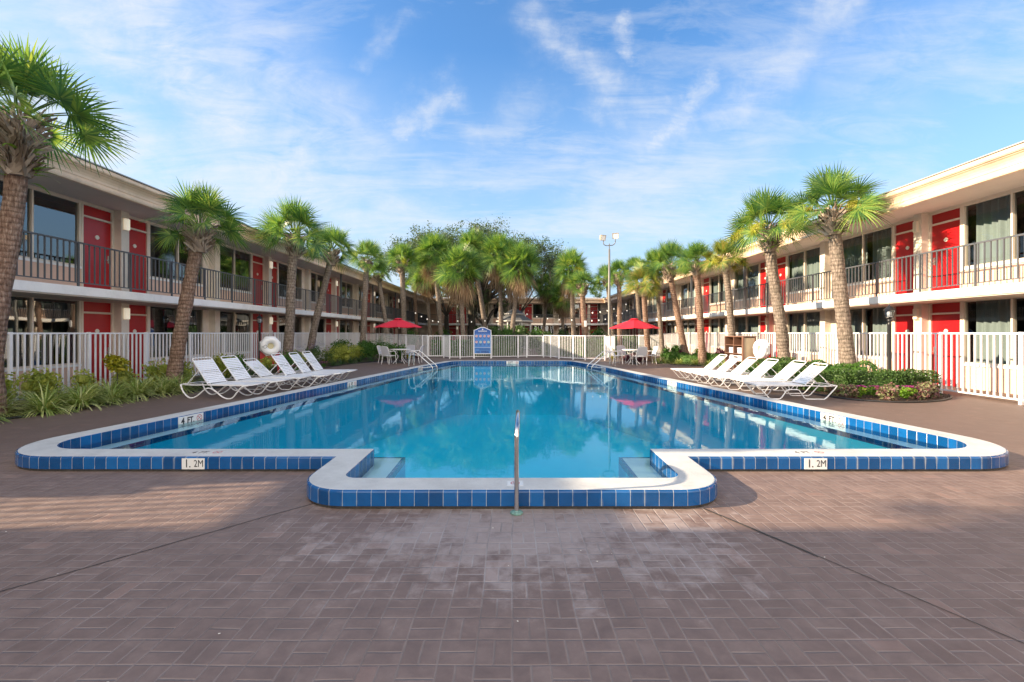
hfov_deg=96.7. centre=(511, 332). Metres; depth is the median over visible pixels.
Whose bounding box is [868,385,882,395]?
flower clump
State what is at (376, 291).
window
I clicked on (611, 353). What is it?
patio chair
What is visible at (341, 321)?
window
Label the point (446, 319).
oak tree
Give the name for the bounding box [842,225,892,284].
window
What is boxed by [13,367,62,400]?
golden shrub
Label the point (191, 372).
golden shrub
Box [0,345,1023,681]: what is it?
pool deck
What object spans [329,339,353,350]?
green shrub
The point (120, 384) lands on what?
striped grass
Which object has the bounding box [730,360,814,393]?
sun lounger
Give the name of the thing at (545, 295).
palm tree
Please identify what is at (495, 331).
tall shrub
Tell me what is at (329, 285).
door
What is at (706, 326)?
door
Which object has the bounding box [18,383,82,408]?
striped grass
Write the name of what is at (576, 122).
sky
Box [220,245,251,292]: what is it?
window
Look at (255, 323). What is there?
door
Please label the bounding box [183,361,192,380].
leafy shrub
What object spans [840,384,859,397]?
coleus plant
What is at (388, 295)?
window
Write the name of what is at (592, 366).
pool ladder
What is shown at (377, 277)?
palm tree
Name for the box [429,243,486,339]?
palm tree
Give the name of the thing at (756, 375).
sun lounger
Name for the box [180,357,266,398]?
sun lounger
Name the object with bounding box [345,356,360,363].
grass clump
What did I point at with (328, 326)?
door
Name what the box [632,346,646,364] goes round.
patio chair
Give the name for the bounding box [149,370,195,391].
striped grass
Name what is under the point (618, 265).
palm tree
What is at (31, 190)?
window
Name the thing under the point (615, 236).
floodlight pole
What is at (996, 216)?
window
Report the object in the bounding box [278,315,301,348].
window
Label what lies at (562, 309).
palm tree
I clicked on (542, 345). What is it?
gate
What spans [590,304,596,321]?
door
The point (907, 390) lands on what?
flower clump
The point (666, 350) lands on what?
green shrub
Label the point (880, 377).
clipped hedge
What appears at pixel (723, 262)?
palm tree
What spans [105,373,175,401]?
striped grass
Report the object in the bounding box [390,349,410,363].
patio table
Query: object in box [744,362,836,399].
sun lounger
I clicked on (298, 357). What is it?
sun lounger
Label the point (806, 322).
window
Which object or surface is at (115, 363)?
croton shrub
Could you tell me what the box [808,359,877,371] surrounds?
clipped hedge
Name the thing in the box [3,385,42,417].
striped grass
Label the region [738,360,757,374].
green shrub
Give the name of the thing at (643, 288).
palm tree
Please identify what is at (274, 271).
door
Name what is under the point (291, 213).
palm tree
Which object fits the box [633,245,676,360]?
palm tree
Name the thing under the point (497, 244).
palm tree
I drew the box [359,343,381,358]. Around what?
green shrub
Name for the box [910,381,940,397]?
coleus plant
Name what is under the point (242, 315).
window
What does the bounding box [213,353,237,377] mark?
leafy shrub
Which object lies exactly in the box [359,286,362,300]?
window
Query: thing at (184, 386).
striped grass
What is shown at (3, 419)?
striped grass
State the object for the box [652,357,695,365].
mulch bed
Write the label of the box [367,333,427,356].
picket fence
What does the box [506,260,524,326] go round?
palm tree
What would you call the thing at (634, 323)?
patio umbrella
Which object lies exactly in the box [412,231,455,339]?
palm tree
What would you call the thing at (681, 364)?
bed edging
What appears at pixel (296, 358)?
flower clump
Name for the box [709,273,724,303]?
window
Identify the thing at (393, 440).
swimming pool
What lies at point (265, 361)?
leafy shrub
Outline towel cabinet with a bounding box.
[725,336,756,370]
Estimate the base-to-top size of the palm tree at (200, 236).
5.936 m
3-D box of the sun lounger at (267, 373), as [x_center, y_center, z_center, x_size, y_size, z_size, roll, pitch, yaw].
[-6.671,1.157,12.797,1.886,0.842,0.637,0,0,3]
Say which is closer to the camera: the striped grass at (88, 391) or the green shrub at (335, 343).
the striped grass at (88, 391)
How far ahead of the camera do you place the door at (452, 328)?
57.61 m
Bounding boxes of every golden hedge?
[322,345,342,361]
[336,343,354,359]
[336,345,353,362]
[349,344,365,359]
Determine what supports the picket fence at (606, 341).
on the pool deck
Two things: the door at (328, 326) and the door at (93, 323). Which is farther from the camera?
the door at (328, 326)
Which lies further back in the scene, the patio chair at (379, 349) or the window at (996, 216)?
the patio chair at (379, 349)
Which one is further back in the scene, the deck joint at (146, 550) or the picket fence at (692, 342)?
the picket fence at (692, 342)
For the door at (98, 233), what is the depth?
13.18 m
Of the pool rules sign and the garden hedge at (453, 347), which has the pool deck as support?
the garden hedge at (453, 347)
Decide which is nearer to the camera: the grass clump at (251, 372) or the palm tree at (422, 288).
the grass clump at (251, 372)
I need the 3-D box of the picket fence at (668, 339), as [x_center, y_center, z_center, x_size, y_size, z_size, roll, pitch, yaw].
[9.021,0.788,28.971,4.932,1.581,1.458,0,0,-19]
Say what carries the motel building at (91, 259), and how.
on the ground
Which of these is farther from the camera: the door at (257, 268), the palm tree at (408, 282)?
the palm tree at (408, 282)
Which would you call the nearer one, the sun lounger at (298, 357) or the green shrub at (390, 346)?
the sun lounger at (298, 357)
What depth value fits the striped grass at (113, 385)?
10.60 m
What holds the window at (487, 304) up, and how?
in the motel building at (593, 304)
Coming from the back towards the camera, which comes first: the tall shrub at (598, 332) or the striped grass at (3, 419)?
the tall shrub at (598, 332)
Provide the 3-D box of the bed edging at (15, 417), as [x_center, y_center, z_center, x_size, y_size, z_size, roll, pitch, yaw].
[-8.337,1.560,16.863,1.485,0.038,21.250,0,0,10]
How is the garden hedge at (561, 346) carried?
on the pool deck
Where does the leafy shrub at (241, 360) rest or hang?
on the mulch bed at (365, 359)
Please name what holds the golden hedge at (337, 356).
on the mulch bed at (365, 359)
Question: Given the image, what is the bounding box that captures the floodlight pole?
[599,233,618,358]
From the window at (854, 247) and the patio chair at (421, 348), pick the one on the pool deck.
the patio chair at (421, 348)
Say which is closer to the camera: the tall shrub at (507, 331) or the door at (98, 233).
the door at (98, 233)
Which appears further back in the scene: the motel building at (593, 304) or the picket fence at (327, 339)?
the motel building at (593, 304)
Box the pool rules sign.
[474,327,490,357]
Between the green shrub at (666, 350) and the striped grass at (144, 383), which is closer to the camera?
the striped grass at (144, 383)
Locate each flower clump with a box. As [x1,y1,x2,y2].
[287,347,302,365]
[303,343,320,363]
[311,341,325,361]
[321,345,335,362]
[852,385,868,396]
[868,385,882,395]
[896,385,918,398]
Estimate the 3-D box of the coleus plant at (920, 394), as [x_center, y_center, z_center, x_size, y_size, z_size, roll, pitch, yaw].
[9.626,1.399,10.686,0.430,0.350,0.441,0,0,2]
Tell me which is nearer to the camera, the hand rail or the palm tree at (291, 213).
the hand rail
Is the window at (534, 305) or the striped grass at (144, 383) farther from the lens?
the window at (534, 305)
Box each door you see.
[84,205,110,289]
[84,302,110,385]
[129,219,145,292]
[129,305,145,379]
[253,255,262,305]
[253,314,262,364]
[272,261,276,306]
[272,315,276,337]
[326,278,330,312]
[326,319,330,332]
[337,280,338,313]
[367,290,369,316]
[367,322,369,342]
[393,297,394,319]
[449,305,455,321]
[449,326,455,339]
[525,304,531,318]
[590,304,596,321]
[590,326,596,336]
[663,290,665,317]
[663,322,665,333]
[704,278,708,312]
[704,319,708,332]
[761,262,765,307]
[761,315,765,338]
[777,256,785,305]
[896,221,913,293]
[896,305,913,370]
[932,208,959,290]
[932,302,959,386]
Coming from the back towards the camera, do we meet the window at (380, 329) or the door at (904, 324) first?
the window at (380, 329)
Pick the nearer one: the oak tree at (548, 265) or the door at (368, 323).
the door at (368, 323)
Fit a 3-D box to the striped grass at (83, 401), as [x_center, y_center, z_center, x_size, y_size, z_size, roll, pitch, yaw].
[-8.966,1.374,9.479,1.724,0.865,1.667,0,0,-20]
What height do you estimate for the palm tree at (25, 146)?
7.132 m
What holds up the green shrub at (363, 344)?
on the mulch bed at (365, 359)
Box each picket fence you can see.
[7,332,359,403]
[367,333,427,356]
[443,335,526,358]
[543,335,614,359]
[615,333,674,355]
[678,332,1023,404]
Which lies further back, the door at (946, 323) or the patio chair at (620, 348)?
the patio chair at (620, 348)
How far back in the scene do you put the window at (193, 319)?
17.27 m
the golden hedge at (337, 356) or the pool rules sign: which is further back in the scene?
the pool rules sign
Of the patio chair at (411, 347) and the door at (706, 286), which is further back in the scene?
the door at (706, 286)
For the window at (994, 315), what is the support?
in the motel building at (945, 254)
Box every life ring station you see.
[259,336,280,372]
[753,339,770,358]
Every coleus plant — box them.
[823,380,842,395]
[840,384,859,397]
[875,382,901,399]
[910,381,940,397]
[912,385,932,398]
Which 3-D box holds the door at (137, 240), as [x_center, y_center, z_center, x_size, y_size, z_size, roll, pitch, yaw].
[-12.030,-2.360,14.485,0.060,2.440,0.900,0,0,0]
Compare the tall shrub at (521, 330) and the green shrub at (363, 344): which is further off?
the tall shrub at (521, 330)
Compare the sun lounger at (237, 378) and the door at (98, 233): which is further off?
the door at (98, 233)
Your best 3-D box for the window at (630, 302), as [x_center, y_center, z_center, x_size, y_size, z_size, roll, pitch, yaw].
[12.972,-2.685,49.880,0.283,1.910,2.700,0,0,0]
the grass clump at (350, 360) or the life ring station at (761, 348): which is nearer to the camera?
the life ring station at (761, 348)
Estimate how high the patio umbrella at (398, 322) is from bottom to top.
2.375 m
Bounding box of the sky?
[0,0,1023,297]
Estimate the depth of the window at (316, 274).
27.95 m
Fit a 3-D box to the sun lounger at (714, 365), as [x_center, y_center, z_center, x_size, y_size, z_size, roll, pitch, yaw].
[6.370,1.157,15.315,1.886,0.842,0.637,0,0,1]
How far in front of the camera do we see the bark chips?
10.91 m
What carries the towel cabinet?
on the pool deck
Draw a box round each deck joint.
[2,503,312,590]
[703,508,818,556]
[819,556,1022,642]
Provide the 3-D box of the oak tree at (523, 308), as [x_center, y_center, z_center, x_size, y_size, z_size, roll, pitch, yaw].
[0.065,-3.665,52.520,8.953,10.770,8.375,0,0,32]
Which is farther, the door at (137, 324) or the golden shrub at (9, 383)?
the door at (137, 324)
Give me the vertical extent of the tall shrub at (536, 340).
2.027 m
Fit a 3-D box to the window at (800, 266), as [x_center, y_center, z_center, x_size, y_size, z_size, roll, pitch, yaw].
[12.972,-2.685,19.950,0.285,1.910,2.640,0,0,0]
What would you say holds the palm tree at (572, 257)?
on the pool deck
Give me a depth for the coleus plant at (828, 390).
11.26 m
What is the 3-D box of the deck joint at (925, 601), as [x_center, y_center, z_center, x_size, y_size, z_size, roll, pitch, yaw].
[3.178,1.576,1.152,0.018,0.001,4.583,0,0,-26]
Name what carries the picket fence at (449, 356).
on the pool deck
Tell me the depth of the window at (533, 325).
57.58 m
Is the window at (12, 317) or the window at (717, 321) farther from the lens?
the window at (717, 321)
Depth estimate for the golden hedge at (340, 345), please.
24.60 m
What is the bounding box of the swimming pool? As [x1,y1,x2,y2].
[15,360,1008,508]
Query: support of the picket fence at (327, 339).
on the pool deck
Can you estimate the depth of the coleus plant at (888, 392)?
10.48 m
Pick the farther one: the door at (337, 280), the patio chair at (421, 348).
the door at (337, 280)
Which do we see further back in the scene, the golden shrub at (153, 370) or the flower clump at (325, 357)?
the flower clump at (325, 357)
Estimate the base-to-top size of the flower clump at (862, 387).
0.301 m
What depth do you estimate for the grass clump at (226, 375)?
13.85 m
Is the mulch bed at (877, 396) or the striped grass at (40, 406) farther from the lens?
the mulch bed at (877, 396)
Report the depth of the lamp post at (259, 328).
18.26 m
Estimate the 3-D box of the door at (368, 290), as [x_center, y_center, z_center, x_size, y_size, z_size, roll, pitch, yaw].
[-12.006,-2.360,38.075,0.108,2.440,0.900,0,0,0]
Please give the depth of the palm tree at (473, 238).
39.65 m
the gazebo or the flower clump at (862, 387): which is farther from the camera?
the gazebo
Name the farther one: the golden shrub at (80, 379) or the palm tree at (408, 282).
the palm tree at (408, 282)
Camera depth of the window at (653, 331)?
41.53 m
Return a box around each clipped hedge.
[660,351,724,365]
[754,356,814,386]
[791,366,941,396]
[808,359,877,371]
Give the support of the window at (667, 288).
in the motel building at (945, 254)
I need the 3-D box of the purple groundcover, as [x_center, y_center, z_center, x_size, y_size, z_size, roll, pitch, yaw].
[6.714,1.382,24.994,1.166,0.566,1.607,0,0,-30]
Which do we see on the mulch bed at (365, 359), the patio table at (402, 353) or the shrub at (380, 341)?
the shrub at (380, 341)
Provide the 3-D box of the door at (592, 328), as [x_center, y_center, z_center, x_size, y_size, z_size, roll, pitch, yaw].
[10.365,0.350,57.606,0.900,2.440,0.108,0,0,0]
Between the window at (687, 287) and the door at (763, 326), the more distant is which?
the window at (687, 287)
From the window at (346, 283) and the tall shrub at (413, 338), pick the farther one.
the tall shrub at (413, 338)
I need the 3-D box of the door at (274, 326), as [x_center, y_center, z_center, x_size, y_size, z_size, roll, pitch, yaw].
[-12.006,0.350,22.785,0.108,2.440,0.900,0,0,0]
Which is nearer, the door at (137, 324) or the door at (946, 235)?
the door at (946, 235)
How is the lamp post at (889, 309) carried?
on the mulch bed at (877, 396)
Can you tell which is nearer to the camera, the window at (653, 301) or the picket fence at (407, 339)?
the picket fence at (407, 339)
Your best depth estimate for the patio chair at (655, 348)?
22.85 m
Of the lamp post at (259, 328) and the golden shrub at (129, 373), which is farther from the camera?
the lamp post at (259, 328)
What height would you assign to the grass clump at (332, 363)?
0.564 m
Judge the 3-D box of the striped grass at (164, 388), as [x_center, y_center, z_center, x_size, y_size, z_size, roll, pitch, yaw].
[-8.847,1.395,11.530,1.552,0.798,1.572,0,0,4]
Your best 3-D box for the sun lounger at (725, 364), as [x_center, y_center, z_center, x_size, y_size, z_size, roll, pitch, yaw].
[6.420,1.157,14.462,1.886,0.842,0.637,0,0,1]
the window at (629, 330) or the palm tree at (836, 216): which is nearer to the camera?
the palm tree at (836, 216)
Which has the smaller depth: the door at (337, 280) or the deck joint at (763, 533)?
the deck joint at (763, 533)
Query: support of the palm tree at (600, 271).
on the pool deck
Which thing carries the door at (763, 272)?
in the motel building at (945, 254)
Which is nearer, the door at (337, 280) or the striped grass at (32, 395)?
the striped grass at (32, 395)
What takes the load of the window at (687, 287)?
in the motel building at (945, 254)
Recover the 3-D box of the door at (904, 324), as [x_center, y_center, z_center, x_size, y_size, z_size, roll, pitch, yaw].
[12.856,0.350,14.795,0.108,2.440,0.900,0,0,0]
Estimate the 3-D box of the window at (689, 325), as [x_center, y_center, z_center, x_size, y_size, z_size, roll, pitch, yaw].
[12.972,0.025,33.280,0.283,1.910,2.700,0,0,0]
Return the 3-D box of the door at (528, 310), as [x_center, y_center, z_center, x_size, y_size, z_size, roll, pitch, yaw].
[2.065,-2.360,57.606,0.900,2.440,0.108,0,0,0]
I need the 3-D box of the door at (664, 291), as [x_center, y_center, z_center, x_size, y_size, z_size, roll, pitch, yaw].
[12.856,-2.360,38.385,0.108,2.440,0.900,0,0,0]
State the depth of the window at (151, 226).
15.46 m
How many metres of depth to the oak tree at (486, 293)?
43.88 m
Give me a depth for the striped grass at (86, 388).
10.23 m
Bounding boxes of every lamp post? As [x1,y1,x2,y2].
[256,314,262,360]
[883,303,895,371]
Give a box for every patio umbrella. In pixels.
[375,317,420,363]
[610,317,658,363]
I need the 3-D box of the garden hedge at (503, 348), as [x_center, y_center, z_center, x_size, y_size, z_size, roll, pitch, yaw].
[-1.458,0.979,31.144,4.459,1.258,1.617,0,0,0]
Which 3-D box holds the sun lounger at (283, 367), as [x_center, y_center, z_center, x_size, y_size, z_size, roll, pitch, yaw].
[-6.271,1.098,13.350,1.890,0.976,0.658,0,0,0]
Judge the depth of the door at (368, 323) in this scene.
38.10 m
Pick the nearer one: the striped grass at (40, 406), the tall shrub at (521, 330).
the striped grass at (40, 406)
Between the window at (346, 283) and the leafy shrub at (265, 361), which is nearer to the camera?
the leafy shrub at (265, 361)
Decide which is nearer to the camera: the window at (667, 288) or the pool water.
the pool water
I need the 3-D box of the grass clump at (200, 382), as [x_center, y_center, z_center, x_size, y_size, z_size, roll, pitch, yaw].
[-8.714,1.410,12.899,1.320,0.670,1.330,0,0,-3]
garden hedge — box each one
[430,339,466,355]
[461,338,522,355]
[537,337,576,355]
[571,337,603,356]
[601,336,659,355]
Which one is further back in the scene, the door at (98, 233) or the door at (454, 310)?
the door at (454, 310)
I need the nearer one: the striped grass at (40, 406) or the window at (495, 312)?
the striped grass at (40, 406)
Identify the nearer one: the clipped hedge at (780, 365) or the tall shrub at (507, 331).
the clipped hedge at (780, 365)
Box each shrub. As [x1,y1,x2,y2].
[5,372,19,405]
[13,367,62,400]
[70,368,97,389]
[102,354,130,383]
[110,368,141,387]
[141,358,166,385]
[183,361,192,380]
[184,365,194,382]
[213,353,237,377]
[232,352,248,372]
[254,356,275,370]
[279,350,293,369]
[293,349,305,367]
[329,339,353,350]
[356,340,370,358]
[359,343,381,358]
[366,336,392,358]
[374,342,393,358]
[392,343,405,357]
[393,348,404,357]
[407,328,419,345]
[433,328,451,339]
[489,326,503,339]
[501,324,516,341]
[513,324,536,351]
[528,327,544,350]
[543,331,556,338]
[557,328,570,340]
[588,327,607,338]
[660,345,671,359]
[671,344,680,352]
[714,348,724,353]
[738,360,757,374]
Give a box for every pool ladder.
[408,350,437,392]
[586,350,615,392]
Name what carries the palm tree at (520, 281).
on the pool deck
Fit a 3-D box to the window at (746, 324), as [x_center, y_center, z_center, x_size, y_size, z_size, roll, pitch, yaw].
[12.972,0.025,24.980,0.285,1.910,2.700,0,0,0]
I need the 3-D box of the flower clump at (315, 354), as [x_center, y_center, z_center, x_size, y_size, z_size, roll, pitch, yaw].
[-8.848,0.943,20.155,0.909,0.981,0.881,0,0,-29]
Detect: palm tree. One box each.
[0,31,138,415]
[137,179,253,382]
[247,194,335,370]
[301,224,358,365]
[347,238,390,357]
[368,261,391,344]
[384,242,423,346]
[399,273,418,348]
[407,254,441,349]
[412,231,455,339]
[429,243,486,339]
[457,225,487,327]
[478,230,519,334]
[498,240,544,332]
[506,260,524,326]
[534,271,559,347]
[549,244,592,337]
[549,282,576,331]
[562,267,601,341]
[594,263,622,334]
[600,258,633,356]
[619,264,662,360]
[622,255,645,334]
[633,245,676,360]
[641,239,692,354]
[671,240,716,364]
[698,237,752,335]
[722,182,823,358]
[775,161,894,365]
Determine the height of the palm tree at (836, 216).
7.035 m
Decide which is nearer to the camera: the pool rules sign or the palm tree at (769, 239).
the palm tree at (769, 239)
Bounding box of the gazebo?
[496,309,532,350]
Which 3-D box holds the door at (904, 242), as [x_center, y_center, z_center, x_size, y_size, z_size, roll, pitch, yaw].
[12.856,-2.360,14.795,0.108,2.440,0.900,0,0,0]
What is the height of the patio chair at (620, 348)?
0.916 m
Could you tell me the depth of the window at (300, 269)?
25.88 m
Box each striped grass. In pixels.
[0,385,34,423]
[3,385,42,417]
[5,381,89,417]
[8,384,78,412]
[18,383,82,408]
[44,378,121,407]
[46,381,121,412]
[61,377,114,400]
[69,376,147,401]
[88,378,148,405]
[101,379,135,393]
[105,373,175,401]
[118,372,176,396]
[139,373,197,397]
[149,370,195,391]
[156,372,203,394]
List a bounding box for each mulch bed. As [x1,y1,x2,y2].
[5,355,411,417]
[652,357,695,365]
[784,386,949,400]
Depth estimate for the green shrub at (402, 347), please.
26.85 m
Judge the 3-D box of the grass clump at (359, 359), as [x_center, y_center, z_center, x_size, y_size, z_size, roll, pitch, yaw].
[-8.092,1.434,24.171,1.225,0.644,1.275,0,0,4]
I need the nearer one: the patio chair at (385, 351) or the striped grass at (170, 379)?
the striped grass at (170, 379)
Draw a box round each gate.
[428,333,443,355]
[527,333,542,355]
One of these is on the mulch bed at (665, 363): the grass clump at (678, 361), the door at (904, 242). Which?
the grass clump at (678, 361)
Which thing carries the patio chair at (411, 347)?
on the pool deck
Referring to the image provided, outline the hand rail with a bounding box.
[510,410,522,515]
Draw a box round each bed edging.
[0,358,414,420]
[655,363,720,366]
[783,387,951,402]
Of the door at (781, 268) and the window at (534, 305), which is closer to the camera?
the door at (781, 268)
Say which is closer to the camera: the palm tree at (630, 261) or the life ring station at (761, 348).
the life ring station at (761, 348)
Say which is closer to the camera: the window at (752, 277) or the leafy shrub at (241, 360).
the leafy shrub at (241, 360)
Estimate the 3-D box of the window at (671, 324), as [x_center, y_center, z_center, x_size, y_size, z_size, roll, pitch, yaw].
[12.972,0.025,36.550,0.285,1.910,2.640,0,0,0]
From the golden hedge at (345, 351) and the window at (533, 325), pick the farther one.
the window at (533, 325)
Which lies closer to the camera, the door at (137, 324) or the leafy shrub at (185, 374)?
the leafy shrub at (185, 374)
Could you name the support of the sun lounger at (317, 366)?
on the pool deck
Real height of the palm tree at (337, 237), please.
6.903 m
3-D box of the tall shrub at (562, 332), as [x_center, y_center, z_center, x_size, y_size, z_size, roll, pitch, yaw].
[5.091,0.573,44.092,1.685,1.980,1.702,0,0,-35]
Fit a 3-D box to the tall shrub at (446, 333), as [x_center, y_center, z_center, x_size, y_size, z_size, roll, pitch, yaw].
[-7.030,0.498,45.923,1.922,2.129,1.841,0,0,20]
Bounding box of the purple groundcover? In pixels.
[621,353,647,361]
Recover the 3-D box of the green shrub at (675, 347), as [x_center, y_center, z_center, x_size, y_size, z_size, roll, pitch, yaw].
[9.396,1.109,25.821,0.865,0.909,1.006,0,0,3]
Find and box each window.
[0,178,80,265]
[4,296,80,369]
[149,223,203,284]
[149,306,203,358]
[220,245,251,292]
[220,311,251,353]
[278,262,301,299]
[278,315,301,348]
[311,272,325,303]
[340,320,352,342]
[342,281,352,307]
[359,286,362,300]
[376,291,383,311]
[376,322,383,341]
[388,295,392,306]
[467,304,487,317]
[493,304,496,317]
[533,304,553,317]
[533,325,553,334]
[626,299,631,315]
[626,329,631,334]
[648,293,655,311]
[651,323,656,336]
[666,288,672,309]
[666,321,674,343]
[681,281,694,307]
[684,320,694,342]
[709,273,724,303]
[709,318,724,346]
[734,263,758,300]
[734,316,758,335]
[787,245,819,292]
[787,311,819,352]
[836,306,892,358]
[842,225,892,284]
[962,188,1023,267]
[962,297,1023,366]
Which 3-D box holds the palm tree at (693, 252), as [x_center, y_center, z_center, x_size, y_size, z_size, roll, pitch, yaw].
[8.805,-1.442,21.858,2.648,6.156,2.295,0,0,0]
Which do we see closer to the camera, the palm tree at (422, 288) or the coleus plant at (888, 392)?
the coleus plant at (888, 392)
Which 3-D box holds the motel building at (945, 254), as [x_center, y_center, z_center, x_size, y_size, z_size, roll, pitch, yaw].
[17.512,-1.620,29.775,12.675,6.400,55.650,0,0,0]
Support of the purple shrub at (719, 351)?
on the mulch bed at (665, 363)
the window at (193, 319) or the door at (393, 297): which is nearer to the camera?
the window at (193, 319)
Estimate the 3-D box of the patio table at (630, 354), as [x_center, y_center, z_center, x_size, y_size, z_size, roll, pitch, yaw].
[6.050,1.217,22.800,1.060,0.747,1.060,0,0,0]
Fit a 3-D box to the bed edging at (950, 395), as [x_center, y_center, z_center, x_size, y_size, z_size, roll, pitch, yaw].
[8.239,1.560,13.120,3.146,0.038,6.278,0,0,-31]
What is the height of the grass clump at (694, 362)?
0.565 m
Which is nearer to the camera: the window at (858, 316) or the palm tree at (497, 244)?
the window at (858, 316)
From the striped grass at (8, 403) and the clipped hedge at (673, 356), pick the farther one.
the clipped hedge at (673, 356)
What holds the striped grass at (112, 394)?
on the mulch bed at (365, 359)
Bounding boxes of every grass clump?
[186,372,221,389]
[206,371,236,380]
[240,365,262,377]
[326,359,344,365]
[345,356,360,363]
[354,354,366,361]
[672,358,683,364]
[687,358,705,364]
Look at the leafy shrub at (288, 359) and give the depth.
18.05 m
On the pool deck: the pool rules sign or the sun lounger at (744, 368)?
the sun lounger at (744, 368)
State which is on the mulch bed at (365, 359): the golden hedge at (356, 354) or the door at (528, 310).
the golden hedge at (356, 354)
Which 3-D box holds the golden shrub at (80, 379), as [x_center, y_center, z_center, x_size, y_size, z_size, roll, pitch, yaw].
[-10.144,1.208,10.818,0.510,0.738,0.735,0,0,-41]
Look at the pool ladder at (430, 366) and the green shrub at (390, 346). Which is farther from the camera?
the green shrub at (390, 346)
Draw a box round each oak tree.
[369,213,571,339]
[406,277,475,332]
[456,288,509,327]
[486,265,551,328]
[576,285,605,297]
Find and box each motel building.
[0,146,426,394]
[417,297,613,344]
[602,140,1023,394]
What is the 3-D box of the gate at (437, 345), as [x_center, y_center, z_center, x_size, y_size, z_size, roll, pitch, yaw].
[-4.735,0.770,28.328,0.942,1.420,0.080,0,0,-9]
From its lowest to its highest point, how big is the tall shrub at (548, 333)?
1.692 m
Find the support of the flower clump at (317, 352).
on the mulch bed at (365, 359)
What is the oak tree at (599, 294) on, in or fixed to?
on the ground
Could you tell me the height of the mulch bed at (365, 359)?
0.001 m
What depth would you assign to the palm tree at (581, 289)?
29.77 m
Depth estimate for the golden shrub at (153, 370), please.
12.69 m
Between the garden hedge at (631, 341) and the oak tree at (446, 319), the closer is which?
the garden hedge at (631, 341)
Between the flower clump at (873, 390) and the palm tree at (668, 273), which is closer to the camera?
the flower clump at (873, 390)
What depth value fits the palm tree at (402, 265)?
35.71 m
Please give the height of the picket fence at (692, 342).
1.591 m
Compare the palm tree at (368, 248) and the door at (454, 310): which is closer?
the palm tree at (368, 248)
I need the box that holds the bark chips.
[1,367,947,416]
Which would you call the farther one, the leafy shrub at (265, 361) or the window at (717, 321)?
the window at (717, 321)
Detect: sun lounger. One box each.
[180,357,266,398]
[209,355,291,394]
[240,358,311,389]
[261,353,332,387]
[279,352,347,384]
[293,351,356,381]
[671,354,732,379]
[682,355,748,382]
[693,357,765,385]
[709,358,781,389]
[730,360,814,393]
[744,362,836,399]
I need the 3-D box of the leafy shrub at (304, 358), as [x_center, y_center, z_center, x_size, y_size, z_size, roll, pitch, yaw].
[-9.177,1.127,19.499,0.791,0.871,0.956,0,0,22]
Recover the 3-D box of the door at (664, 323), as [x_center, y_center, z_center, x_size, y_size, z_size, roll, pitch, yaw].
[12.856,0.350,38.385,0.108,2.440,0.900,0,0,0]
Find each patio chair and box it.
[377,345,391,362]
[380,346,395,363]
[401,345,414,361]
[409,346,423,363]
[608,346,622,363]
[616,345,630,362]
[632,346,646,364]
[643,346,657,363]
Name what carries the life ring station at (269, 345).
on the mulch bed at (365, 359)
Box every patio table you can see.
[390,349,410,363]
[622,349,639,363]

